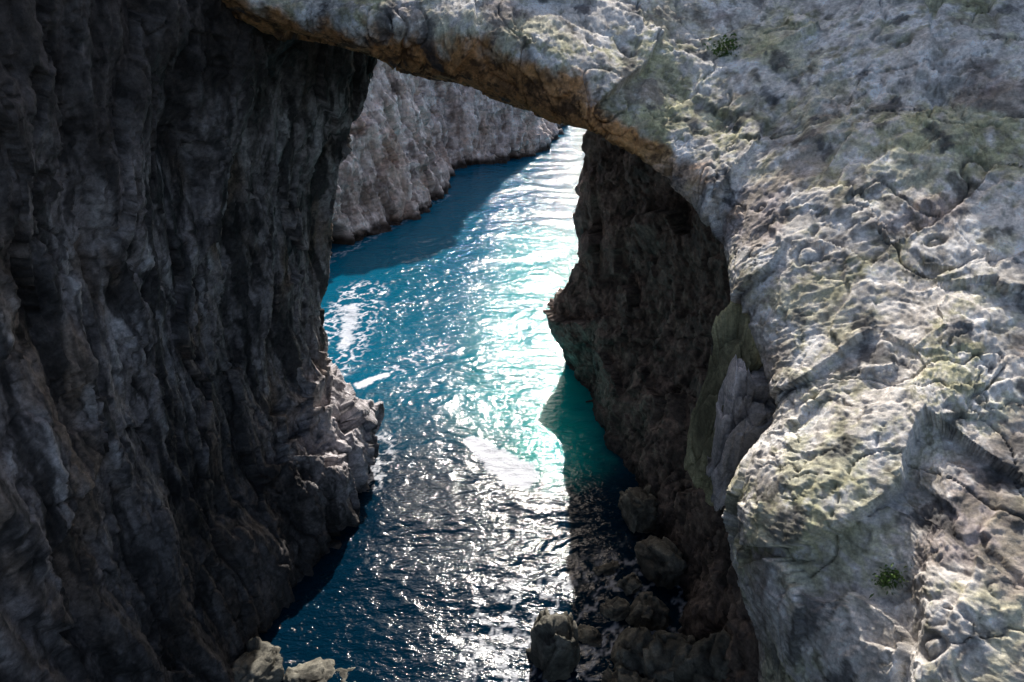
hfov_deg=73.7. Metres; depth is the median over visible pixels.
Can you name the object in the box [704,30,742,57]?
shrub
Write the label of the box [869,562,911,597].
fern plant
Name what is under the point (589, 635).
sea boulder
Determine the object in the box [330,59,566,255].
distant sea cliff
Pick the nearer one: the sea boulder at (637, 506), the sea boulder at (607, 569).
the sea boulder at (607, 569)
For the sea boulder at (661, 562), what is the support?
in the sea water
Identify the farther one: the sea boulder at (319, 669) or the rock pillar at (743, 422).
the sea boulder at (319, 669)
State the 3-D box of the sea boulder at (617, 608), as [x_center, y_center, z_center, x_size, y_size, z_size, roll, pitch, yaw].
[5.384,14.346,35.761,1.656,1.680,1.446,0,30,0]
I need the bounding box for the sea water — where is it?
[259,125,687,681]
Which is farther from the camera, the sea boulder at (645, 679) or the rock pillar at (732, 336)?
the sea boulder at (645, 679)
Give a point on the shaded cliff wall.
(190, 422)
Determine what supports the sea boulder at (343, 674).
in the sea water
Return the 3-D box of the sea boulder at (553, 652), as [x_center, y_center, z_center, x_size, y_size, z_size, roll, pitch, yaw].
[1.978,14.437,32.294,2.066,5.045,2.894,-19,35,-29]
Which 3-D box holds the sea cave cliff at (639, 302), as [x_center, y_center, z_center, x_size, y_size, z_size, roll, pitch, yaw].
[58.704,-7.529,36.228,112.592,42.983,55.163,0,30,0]
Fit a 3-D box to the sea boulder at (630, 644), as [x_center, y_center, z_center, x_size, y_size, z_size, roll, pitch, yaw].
[6.003,15.313,32.966,2.800,3.271,2.572,24,38,35]
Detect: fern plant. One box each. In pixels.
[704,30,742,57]
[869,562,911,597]
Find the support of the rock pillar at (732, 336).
attached to the sea cave cliff at (639, 302)
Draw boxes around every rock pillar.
[684,299,762,505]
[705,354,776,511]
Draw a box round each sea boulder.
[230,636,283,681]
[282,657,335,681]
[334,667,355,681]
[526,607,580,681]
[578,624,608,649]
[592,560,622,575]
[599,596,630,621]
[601,665,642,681]
[609,625,654,677]
[617,572,642,595]
[618,484,659,532]
[625,591,668,630]
[634,535,687,588]
[641,676,666,681]
[642,630,695,681]
[669,629,731,681]
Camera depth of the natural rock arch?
17.26 m
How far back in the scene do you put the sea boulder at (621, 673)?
31.52 m
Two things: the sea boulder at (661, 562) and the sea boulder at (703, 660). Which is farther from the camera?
the sea boulder at (661, 562)
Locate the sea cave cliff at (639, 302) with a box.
[543,130,759,681]
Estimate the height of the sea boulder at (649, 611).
2.553 m
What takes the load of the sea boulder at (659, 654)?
in the sea water
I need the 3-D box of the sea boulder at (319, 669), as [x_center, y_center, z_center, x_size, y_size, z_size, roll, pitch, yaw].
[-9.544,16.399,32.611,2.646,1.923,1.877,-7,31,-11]
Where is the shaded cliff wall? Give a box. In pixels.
[0,0,384,681]
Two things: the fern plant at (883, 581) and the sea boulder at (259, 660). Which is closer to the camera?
the fern plant at (883, 581)
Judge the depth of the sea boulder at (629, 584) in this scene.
36.65 m
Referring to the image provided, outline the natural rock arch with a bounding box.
[222,0,1023,681]
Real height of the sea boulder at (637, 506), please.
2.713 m

